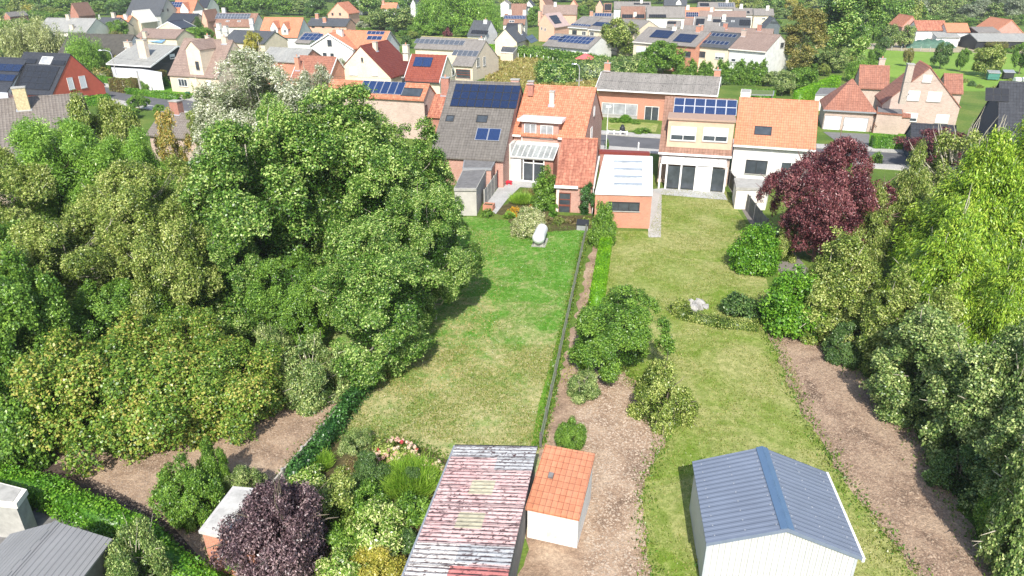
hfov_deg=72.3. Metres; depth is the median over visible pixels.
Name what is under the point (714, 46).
terraced house
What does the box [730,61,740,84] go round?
hornbeam
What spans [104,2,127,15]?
tree
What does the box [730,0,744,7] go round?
tree
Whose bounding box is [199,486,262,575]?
brick shed
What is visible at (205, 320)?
bush
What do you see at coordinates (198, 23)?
tree
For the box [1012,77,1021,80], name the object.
bale
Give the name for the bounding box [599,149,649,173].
yard wall
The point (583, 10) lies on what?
tree
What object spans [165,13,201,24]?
blue black roof house
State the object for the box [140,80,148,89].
shrub
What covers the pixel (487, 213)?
planter shrub
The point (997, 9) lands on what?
tree
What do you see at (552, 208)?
upright shrub
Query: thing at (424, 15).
tree
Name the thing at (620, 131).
fence
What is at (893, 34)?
tree
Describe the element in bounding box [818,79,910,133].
double garage
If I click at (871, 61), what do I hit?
tree
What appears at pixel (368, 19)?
tree
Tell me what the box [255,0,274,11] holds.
tree
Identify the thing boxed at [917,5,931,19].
tree
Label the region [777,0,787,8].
tree
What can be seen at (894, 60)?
meadow
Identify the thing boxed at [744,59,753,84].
hornbeam
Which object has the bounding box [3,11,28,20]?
red barn
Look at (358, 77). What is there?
cable
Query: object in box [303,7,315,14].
tree
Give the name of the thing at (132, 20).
peach roof house
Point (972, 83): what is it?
bush
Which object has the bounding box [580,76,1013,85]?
cable
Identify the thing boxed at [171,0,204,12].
orange solar house
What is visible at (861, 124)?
garage door
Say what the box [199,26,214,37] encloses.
tree
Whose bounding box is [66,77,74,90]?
window
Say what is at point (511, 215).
shrub
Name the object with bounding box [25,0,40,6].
tree
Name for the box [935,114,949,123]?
window
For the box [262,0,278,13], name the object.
tree
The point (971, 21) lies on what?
tree
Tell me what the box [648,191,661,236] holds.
garden path
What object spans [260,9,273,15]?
tree
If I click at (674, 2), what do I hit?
slate top house
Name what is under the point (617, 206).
window
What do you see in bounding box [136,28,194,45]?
brown long house
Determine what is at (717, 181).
glass door
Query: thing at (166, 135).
garden tree
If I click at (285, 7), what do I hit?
tree
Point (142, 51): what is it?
slate house
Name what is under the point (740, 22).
slate clad house
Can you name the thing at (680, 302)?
shrub
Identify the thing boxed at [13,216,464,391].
lawn under trees
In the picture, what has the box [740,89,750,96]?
garden shed
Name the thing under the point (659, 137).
kerb
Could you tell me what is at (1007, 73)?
garden shed
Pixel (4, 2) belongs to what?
tree
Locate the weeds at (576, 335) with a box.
[561,256,595,386]
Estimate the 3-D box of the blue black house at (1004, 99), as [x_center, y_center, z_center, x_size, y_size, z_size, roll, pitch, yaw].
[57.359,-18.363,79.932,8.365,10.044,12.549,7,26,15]
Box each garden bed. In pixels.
[226,436,447,575]
[485,202,592,233]
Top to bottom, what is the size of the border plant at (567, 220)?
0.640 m
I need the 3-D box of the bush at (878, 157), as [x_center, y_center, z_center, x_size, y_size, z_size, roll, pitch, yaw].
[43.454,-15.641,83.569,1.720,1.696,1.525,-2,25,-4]
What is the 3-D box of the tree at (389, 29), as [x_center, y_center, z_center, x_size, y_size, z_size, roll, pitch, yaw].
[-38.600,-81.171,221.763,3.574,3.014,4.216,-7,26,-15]
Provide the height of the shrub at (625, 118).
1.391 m
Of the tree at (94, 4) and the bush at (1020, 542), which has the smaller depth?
the bush at (1020, 542)
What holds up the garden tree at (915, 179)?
on the ground at (971, 104)
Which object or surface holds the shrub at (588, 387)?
on the soil strip at (543, 558)
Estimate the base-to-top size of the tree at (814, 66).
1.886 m
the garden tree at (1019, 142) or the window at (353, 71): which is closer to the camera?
the garden tree at (1019, 142)
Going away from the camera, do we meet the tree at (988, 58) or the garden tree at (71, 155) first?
the garden tree at (71, 155)
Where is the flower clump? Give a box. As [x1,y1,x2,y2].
[507,206,518,216]
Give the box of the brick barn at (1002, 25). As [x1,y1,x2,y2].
[976,17,1023,32]
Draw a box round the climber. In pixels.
[578,181,594,214]
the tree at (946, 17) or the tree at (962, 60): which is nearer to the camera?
the tree at (962, 60)
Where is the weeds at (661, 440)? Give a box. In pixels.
[621,368,681,575]
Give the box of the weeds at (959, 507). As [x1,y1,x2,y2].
[841,366,1003,575]
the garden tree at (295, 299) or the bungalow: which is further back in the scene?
the bungalow
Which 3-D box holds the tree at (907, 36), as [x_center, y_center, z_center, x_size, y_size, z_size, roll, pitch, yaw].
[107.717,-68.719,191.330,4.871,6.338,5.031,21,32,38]
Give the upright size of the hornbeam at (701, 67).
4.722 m
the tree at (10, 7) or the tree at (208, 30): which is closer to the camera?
the tree at (208, 30)
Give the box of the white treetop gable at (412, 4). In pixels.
[410,0,420,16]
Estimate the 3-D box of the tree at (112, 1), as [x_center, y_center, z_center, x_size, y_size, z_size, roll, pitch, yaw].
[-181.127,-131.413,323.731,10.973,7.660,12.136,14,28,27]
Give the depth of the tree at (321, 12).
298.19 m
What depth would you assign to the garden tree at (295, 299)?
41.38 m
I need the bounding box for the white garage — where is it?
[111,67,163,89]
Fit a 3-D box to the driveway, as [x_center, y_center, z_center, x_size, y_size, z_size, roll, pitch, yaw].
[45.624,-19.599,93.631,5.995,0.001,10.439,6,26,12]
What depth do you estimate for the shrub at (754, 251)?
53.34 m
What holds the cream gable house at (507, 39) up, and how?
on the ground at (971, 104)
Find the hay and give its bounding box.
[485,56,597,87]
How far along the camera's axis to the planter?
67.66 m
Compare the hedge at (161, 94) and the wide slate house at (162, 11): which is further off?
the wide slate house at (162, 11)
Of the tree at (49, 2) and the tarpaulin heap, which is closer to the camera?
the tarpaulin heap
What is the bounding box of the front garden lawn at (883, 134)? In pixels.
[869,133,903,141]
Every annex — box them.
[454,170,485,215]
[594,155,652,228]
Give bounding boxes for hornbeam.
[637,57,646,72]
[646,59,656,73]
[676,61,685,74]
[685,57,697,74]
[697,59,706,75]
[702,61,713,75]
[714,59,724,76]
[721,60,732,84]
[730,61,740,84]
[734,57,746,84]
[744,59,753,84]
[748,62,761,84]
[757,58,768,84]
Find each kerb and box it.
[104,86,903,152]
[116,99,953,168]
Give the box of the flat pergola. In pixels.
[751,90,773,97]
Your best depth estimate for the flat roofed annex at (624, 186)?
63.41 m
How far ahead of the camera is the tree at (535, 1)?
361.25 m
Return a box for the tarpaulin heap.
[899,38,955,47]
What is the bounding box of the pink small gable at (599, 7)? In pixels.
[596,0,603,12]
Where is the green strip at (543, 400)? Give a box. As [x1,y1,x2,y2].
[531,287,571,445]
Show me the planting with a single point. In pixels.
(521, 198)
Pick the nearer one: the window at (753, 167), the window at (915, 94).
the window at (753, 167)
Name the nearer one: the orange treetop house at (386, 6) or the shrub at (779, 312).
the shrub at (779, 312)
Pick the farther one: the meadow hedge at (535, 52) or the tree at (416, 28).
the tree at (416, 28)
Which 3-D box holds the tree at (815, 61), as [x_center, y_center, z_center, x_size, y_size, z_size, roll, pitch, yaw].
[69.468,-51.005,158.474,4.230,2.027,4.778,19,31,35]
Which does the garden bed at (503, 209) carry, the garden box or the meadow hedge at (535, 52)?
the garden box
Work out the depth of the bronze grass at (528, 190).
71.49 m
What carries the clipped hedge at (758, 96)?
on the ground at (971, 104)
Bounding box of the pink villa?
[327,1,359,25]
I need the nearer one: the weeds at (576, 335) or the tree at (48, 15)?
the weeds at (576, 335)
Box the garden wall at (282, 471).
[271,406,338,483]
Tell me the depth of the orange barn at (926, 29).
198.96 m
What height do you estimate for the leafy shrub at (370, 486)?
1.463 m
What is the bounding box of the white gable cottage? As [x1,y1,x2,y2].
[526,0,535,10]
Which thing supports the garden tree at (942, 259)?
on the ground at (971, 104)
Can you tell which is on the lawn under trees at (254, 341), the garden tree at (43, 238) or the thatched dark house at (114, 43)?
the garden tree at (43, 238)
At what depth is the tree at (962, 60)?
149.72 m
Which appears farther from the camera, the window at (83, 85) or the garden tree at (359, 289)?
the window at (83, 85)
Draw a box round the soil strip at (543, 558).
[518,244,668,575]
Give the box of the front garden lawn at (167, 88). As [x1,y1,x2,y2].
[153,82,201,94]
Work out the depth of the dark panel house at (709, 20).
195.70 m
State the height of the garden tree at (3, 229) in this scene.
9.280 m
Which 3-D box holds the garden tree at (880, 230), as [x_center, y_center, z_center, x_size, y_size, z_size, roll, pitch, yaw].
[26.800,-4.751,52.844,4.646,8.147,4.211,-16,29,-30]
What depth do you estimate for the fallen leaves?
46.38 m
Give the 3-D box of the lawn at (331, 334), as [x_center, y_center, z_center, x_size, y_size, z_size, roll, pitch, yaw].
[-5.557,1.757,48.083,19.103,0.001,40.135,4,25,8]
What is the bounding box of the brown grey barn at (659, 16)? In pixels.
[645,6,684,28]
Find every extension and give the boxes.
[462,160,494,186]
[732,178,768,209]
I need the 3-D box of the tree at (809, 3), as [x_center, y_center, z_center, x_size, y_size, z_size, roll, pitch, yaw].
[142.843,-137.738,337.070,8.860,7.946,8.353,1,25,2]
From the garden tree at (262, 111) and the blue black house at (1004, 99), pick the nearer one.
the garden tree at (262, 111)
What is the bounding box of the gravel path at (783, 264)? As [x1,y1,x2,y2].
[727,184,807,277]
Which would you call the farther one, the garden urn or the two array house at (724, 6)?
the two array house at (724, 6)
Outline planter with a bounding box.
[483,202,494,210]
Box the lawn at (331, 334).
[309,217,583,538]
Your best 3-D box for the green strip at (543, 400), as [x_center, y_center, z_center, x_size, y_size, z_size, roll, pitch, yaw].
[3.735,1.448,48.724,0.594,0.001,31.183,4,25,9]
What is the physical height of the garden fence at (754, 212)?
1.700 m
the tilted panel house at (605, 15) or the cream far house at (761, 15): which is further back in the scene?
the cream far house at (761, 15)
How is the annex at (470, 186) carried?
on the ground at (971, 104)
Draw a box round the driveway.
[824,132,869,146]
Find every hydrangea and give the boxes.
[371,437,420,463]
[422,455,444,472]
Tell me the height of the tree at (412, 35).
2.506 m
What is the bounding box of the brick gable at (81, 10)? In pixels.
[70,2,95,17]
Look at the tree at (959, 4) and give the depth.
277.92 m
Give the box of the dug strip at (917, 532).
[768,331,992,575]
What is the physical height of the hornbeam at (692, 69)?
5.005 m
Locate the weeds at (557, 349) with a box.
[532,233,588,448]
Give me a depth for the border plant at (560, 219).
64.29 m
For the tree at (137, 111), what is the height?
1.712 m
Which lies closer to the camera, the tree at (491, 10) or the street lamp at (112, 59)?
the street lamp at (112, 59)
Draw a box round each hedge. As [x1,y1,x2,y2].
[0,462,222,575]
[84,93,111,106]
[88,67,112,76]
[95,75,111,83]
[107,69,168,92]
[125,87,179,99]
[284,380,376,483]
[513,45,626,61]
[533,54,579,83]
[576,52,647,80]
[588,234,612,307]
[667,302,759,332]
[745,88,776,97]
[792,75,840,99]
[868,134,905,148]
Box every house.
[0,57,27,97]
[0,86,95,204]
[11,52,105,95]
[40,14,109,35]
[58,33,138,61]
[106,37,179,80]
[116,14,139,35]
[126,0,176,25]
[131,9,157,31]
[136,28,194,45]
[146,99,247,160]
[149,39,165,44]
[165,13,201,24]
[168,33,247,94]
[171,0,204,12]
[199,0,219,12]
[213,7,262,38]
[215,23,287,55]
[248,17,311,47]
[265,47,344,91]
[294,32,322,47]
[307,13,355,35]
[309,28,400,60]
[326,77,435,138]
[343,40,456,93]
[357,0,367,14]
[381,0,399,17]
[414,36,499,80]
[426,74,450,130]
[432,78,534,187]
[467,18,497,43]
[494,24,537,60]
[500,0,511,17]
[503,9,527,33]
[506,23,524,30]
[509,84,602,213]
[511,3,527,13]
[538,11,569,41]
[542,2,577,24]
[542,33,611,57]
[568,16,601,35]
[588,18,612,36]
[590,11,613,18]
[603,3,611,12]
[611,19,657,56]
[613,0,650,18]
[620,6,645,19]
[632,24,681,70]
[657,96,737,192]
[663,0,686,6]
[665,24,711,70]
[666,20,680,28]
[683,17,693,26]
[683,24,724,31]
[685,5,698,17]
[693,14,726,25]
[696,0,735,10]
[697,31,740,71]
[699,7,714,10]
[699,7,745,16]
[720,17,750,27]
[723,23,773,33]
[728,28,788,72]
[730,97,818,179]
[732,4,752,27]
[751,5,773,27]
[854,56,963,134]
[969,81,1023,147]
[986,70,1000,80]
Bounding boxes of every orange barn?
[908,20,944,40]
[942,23,969,44]
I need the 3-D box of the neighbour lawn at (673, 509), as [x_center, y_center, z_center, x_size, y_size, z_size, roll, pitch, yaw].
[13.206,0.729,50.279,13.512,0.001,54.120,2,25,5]
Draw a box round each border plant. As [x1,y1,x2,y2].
[543,216,552,223]
[551,216,564,225]
[564,215,578,224]
[582,216,591,224]
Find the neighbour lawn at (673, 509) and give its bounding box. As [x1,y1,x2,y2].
[603,190,917,575]
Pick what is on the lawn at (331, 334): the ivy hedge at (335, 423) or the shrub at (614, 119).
the ivy hedge at (335, 423)
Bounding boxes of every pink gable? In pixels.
[201,9,217,36]
[540,0,553,15]
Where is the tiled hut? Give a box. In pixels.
[525,444,594,547]
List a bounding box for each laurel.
[313,542,369,575]
[342,496,405,559]
[394,489,430,528]
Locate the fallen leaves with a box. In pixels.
[374,229,500,396]
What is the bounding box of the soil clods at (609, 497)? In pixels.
[567,373,664,575]
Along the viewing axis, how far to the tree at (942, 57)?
153.96 m
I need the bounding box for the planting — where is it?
[508,191,532,204]
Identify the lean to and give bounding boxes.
[931,32,960,46]
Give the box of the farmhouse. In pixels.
[888,14,914,39]
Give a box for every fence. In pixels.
[483,171,496,202]
[539,224,586,447]
[607,130,627,134]
[727,170,768,228]
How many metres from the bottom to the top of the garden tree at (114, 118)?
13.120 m
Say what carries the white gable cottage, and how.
on the ground at (971, 104)
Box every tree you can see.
[0,0,22,5]
[0,5,60,57]
[0,8,7,17]
[0,20,23,35]
[0,113,112,266]
[0,146,73,260]
[0,211,139,333]
[0,218,64,323]
[0,243,78,385]
[4,2,26,11]
[9,0,28,4]
[18,20,30,31]
[21,4,41,11]
[23,121,61,162]
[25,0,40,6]
[26,12,66,52]
[28,10,41,20]
[30,4,50,11]
[40,0,54,5]
[40,12,59,20]
[42,6,63,14]
[52,0,71,12]
[54,11,68,17]
[57,153,206,295]
[63,25,110,70]
[65,89,162,182]
[67,275,173,352]
[70,0,90,6]
[87,125,176,221]
[88,34,111,68]
[89,0,103,14]
[96,2,110,14]
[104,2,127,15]
[106,19,129,33]
[107,0,120,4]
[118,0,130,12]
[125,93,150,109]
[126,108,140,115]
[128,197,225,329]
[150,162,248,275]
[152,104,165,113]
[153,107,194,175]
[167,205,270,341]
[177,104,343,330]
[184,108,251,150]
[186,27,206,38]
[188,39,320,184]
[194,16,204,37]
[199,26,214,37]
[215,0,227,11]
[223,0,246,12]
[237,0,257,12]
[243,29,263,51]
[243,90,368,253]
[243,248,332,356]
[250,82,430,281]
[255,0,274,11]
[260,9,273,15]
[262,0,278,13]
[272,0,293,15]
[289,0,308,14]
[296,61,343,108]
[303,0,327,10]
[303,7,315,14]
[303,8,311,17]
[309,213,445,391]
[315,10,327,16]
[320,110,456,292]
[333,0,356,6]
[354,0,377,12]
[356,21,371,27]
[365,9,382,28]
[369,0,381,11]
[369,104,406,200]
[370,6,413,30]
[383,184,485,322]
[385,27,394,32]
[391,0,407,7]
[396,30,408,36]
[400,35,412,46]
[403,0,411,9]
[406,30,417,38]
[407,24,421,35]
[410,155,462,250]
[412,0,449,33]
[421,23,442,35]
[424,0,486,32]
[442,27,452,36]
[453,26,469,36]
[475,0,501,31]
[514,0,528,3]
[527,6,540,26]
[527,15,534,25]
[532,0,539,6]
[567,284,675,384]
[578,5,588,15]
[580,0,596,14]
[599,16,639,55]
[642,40,687,73]
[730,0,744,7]
[739,0,752,7]
[750,0,762,7]
[755,119,901,261]
[762,0,778,7]
[762,70,777,85]
[769,7,784,17]
[771,69,795,95]
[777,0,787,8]
[779,24,793,32]
[783,5,792,17]
[784,0,798,8]
[784,2,831,74]
[790,66,819,89]
[801,0,818,6]
[803,0,825,7]
[808,0,886,57]
[808,63,818,70]
[811,58,819,65]
[817,63,830,75]
[818,47,849,72]
[843,178,896,275]
[844,55,869,80]
[847,56,856,65]
[853,0,868,21]
[855,55,866,64]
[861,4,886,26]
[861,21,872,40]
[865,58,877,64]
[867,48,883,61]
[871,23,885,42]
[874,36,890,50]
[875,128,934,260]
[878,0,900,27]
[880,185,993,342]
[883,23,900,48]
[884,116,1023,291]
[886,0,915,25]
[893,126,967,168]
[895,107,998,194]
[897,24,916,47]
[902,47,914,62]
[906,0,924,19]
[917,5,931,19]
[928,0,945,16]
[929,15,941,19]
[929,42,953,68]
[934,1,956,17]
[938,13,951,22]
[942,117,1023,285]
[949,14,968,22]
[950,0,968,15]
[954,3,978,17]
[955,48,969,71]
[961,238,1023,353]
[962,17,977,25]
[971,43,1006,75]
[974,1,989,19]
[975,0,995,16]
[975,17,985,24]
[983,2,1010,17]
[984,41,1008,49]
[1001,0,1023,16]
[1006,14,1020,23]
[1011,43,1023,73]
[1017,13,1023,23]
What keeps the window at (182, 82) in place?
in the dormer house at (207, 52)
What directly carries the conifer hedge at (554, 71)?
on the ground at (971, 104)
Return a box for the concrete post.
[136,70,141,88]
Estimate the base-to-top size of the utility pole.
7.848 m
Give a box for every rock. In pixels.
[691,305,699,312]
[695,302,703,310]
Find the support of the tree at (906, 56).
on the meadow
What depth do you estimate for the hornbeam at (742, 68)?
134.66 m
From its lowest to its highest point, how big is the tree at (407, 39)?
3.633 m
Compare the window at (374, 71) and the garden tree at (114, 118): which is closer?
the garden tree at (114, 118)
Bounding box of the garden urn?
[619,124,624,133]
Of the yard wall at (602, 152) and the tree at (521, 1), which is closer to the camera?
the yard wall at (602, 152)
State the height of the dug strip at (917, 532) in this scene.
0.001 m
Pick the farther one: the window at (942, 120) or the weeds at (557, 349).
the window at (942, 120)
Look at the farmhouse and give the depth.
204.71 m
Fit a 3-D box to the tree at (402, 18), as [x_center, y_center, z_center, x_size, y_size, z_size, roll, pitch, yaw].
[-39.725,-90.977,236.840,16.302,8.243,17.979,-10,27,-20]
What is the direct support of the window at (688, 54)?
in the terraced house at (691, 41)
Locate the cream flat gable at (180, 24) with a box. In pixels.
[157,19,195,29]
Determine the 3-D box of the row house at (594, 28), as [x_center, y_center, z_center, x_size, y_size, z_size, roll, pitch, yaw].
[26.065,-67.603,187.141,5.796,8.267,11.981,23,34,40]
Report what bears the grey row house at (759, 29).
on the ground at (971, 104)
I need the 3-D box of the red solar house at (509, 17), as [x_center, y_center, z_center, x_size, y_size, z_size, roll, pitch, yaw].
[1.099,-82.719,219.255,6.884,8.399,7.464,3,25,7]
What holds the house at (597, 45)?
on the ground at (971, 104)
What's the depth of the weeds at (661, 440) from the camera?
31.79 m
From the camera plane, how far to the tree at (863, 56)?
157.93 m
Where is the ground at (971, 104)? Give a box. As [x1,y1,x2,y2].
[1,0,1023,575]
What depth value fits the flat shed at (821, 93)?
112.62 m
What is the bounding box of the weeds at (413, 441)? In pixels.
[337,429,449,460]
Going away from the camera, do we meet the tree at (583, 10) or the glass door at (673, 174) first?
the glass door at (673, 174)
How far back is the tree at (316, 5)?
301.69 m
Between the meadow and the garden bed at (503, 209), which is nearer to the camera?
the garden bed at (503, 209)
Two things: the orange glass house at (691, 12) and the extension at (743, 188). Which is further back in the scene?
the orange glass house at (691, 12)
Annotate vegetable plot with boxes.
[49,393,336,567]
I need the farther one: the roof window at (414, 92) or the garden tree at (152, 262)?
the roof window at (414, 92)
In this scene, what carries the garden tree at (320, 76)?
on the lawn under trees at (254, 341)
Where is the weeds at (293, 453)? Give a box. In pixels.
[204,398,338,560]
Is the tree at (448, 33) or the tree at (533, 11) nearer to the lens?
the tree at (448, 33)
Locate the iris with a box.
[310,448,336,472]
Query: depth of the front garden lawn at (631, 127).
101.97 m
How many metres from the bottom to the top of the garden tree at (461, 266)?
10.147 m
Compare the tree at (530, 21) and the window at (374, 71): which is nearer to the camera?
the window at (374, 71)
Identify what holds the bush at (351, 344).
on the lawn under trees at (254, 341)
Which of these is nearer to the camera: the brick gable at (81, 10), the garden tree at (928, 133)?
the garden tree at (928, 133)
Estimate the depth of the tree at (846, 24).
148.23 m
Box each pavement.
[104,83,902,151]
[111,99,956,169]
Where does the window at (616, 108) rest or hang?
in the bungalow
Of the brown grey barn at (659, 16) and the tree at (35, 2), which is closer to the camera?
the brown grey barn at (659, 16)
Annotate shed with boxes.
[0,483,37,537]
[0,520,112,575]
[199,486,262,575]
[401,444,537,575]
[689,446,865,575]
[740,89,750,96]
[815,88,835,110]
[902,123,956,157]
[958,33,1023,49]
[969,27,1000,32]
[1001,69,1015,78]
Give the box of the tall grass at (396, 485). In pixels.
[376,448,442,498]
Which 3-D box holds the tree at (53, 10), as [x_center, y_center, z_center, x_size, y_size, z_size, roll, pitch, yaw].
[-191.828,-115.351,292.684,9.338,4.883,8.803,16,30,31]
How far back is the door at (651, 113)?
105.83 m
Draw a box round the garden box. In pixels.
[576,219,588,230]
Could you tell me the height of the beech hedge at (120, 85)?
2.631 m
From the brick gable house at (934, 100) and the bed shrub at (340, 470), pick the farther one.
the brick gable house at (934, 100)
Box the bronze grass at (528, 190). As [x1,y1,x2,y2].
[522,186,534,195]
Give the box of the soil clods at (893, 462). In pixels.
[769,333,991,575]
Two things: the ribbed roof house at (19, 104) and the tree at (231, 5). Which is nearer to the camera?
the ribbed roof house at (19, 104)
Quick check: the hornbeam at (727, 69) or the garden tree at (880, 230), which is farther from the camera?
the hornbeam at (727, 69)
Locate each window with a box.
[39,56,52,64]
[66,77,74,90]
[78,75,87,88]
[178,79,187,86]
[327,40,331,46]
[349,67,357,75]
[372,68,377,76]
[400,87,422,96]
[445,115,454,121]
[476,57,479,67]
[476,115,487,122]
[601,102,637,116]
[608,202,639,212]
[637,46,645,52]
[683,51,690,57]
[699,51,705,57]
[715,53,723,59]
[730,54,735,61]
[741,55,748,62]
[744,159,767,175]
[749,57,762,63]
[754,126,771,135]
[780,162,793,173]
[907,91,920,101]
[909,113,917,122]
[921,75,932,82]
[926,92,941,102]
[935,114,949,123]
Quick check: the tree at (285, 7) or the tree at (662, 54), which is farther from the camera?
the tree at (285, 7)
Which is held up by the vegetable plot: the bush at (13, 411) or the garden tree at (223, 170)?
the bush at (13, 411)
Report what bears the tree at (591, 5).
on the ground at (971, 104)
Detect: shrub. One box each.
[103,512,175,575]
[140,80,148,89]
[145,450,226,534]
[162,77,169,86]
[182,92,190,98]
[194,435,231,487]
[204,473,337,575]
[221,463,267,493]
[288,462,331,492]
[315,473,356,529]
[325,521,353,549]
[329,465,355,484]
[336,426,373,456]
[339,477,394,527]
[345,455,361,475]
[350,542,406,575]
[351,450,392,498]
[398,526,416,554]
[402,466,420,486]
[421,467,440,496]
[480,208,494,217]
[502,209,515,218]
[510,205,546,238]
[529,165,556,211]
[548,203,558,216]
[554,415,586,450]
[566,368,601,405]
[605,138,608,148]
[609,117,619,122]
[618,114,632,123]
[625,357,700,436]
[631,119,640,124]
[631,127,651,133]
[669,296,690,316]
[719,291,761,319]
[726,221,783,276]
[757,260,833,343]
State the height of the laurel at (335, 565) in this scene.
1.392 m
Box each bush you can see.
[0,353,14,413]
[0,366,63,471]
[2,303,218,478]
[138,302,223,357]
[170,329,287,445]
[252,322,298,366]
[272,331,350,417]
[334,339,365,387]
[720,73,723,84]
[773,221,796,263]
[792,225,885,345]
[820,319,863,369]
[836,263,924,375]
[859,302,969,434]
[869,151,882,163]
[888,279,969,387]
[918,318,1023,478]
[919,444,986,508]
[951,336,1023,478]
[957,391,1023,515]
[968,80,976,86]
[970,485,1019,548]
[973,436,1023,575]
[1005,48,1014,52]
[1005,510,1023,574]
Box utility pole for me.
[572,63,582,85]
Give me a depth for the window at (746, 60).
142.53 m
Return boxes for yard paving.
[0,507,144,575]
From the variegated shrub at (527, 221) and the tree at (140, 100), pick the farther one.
the tree at (140, 100)
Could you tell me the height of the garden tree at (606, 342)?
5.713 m
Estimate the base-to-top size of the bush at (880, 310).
6.740 m
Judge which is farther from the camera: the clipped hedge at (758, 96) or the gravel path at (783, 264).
the clipped hedge at (758, 96)
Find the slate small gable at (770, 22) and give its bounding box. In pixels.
[762,16,780,33]
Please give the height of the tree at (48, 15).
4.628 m
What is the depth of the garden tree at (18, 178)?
46.82 m
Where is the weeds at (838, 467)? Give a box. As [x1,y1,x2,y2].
[758,330,933,575]
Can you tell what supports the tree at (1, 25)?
on the ground at (971, 104)
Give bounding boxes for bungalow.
[595,60,721,120]
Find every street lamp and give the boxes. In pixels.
[98,49,116,74]
[606,106,610,146]
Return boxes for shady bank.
[15,460,204,566]
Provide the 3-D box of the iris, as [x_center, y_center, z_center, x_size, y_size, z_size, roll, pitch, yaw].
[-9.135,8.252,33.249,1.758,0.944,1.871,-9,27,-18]
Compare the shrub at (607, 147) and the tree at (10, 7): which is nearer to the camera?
the shrub at (607, 147)
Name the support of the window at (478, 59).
in the long panel house at (473, 59)
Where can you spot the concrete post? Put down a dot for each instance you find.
(139, 83)
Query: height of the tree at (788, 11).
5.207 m
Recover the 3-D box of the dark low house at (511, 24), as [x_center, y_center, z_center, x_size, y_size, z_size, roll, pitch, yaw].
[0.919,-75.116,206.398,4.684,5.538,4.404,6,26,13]
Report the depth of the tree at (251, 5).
302.83 m
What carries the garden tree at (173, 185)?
on the lawn under trees at (254, 341)
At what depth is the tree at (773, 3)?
325.23 m
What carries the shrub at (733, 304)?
on the neighbour lawn at (673, 509)
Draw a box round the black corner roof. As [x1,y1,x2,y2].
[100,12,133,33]
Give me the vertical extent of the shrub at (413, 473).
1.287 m
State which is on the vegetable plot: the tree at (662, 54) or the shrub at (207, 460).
the shrub at (207, 460)
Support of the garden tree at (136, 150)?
on the lawn under trees at (254, 341)
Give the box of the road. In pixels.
[105,87,964,167]
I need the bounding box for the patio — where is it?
[488,179,535,213]
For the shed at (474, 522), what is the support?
on the ground at (971, 104)
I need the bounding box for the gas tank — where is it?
[531,224,547,246]
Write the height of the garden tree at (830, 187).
11.671 m
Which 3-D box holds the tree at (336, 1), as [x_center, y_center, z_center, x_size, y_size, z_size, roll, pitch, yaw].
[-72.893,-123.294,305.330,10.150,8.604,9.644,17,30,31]
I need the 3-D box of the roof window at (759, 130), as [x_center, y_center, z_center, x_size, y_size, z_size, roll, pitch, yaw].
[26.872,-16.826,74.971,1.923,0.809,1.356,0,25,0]
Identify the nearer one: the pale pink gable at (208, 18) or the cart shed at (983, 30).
the cart shed at (983, 30)
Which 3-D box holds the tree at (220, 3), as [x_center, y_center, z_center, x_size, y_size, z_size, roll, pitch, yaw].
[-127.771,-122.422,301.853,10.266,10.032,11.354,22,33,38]
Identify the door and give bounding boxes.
[456,69,469,78]
[558,192,570,212]
[644,106,658,119]
[666,166,680,187]
[680,167,695,188]
[710,168,724,190]
[823,115,841,129]
[842,117,868,131]
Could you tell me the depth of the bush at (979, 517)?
28.91 m
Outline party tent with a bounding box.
[575,53,593,59]
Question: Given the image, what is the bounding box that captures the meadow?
[844,49,1023,90]
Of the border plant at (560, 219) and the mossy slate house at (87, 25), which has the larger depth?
the mossy slate house at (87, 25)
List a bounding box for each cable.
[114,57,578,79]
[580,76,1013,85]
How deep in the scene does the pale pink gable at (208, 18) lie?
219.08 m
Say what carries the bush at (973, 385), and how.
on the ground at (971, 104)
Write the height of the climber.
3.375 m
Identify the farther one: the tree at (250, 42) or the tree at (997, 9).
the tree at (997, 9)
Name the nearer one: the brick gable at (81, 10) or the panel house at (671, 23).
the panel house at (671, 23)
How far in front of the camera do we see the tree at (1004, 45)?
185.36 m
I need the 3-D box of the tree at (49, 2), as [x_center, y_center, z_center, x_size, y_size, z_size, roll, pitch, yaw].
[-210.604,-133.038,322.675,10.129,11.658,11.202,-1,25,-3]
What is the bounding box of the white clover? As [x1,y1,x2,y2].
[379,236,569,425]
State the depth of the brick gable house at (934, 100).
98.00 m
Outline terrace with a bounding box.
[653,188,726,199]
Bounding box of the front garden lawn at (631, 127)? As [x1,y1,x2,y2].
[606,120,657,131]
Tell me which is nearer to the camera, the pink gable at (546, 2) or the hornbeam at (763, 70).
the hornbeam at (763, 70)
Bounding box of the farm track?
[867,43,1021,52]
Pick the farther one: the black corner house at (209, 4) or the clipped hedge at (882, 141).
the black corner house at (209, 4)
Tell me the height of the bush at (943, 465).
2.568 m
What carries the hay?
on the hay meadow
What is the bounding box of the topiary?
[587,199,617,247]

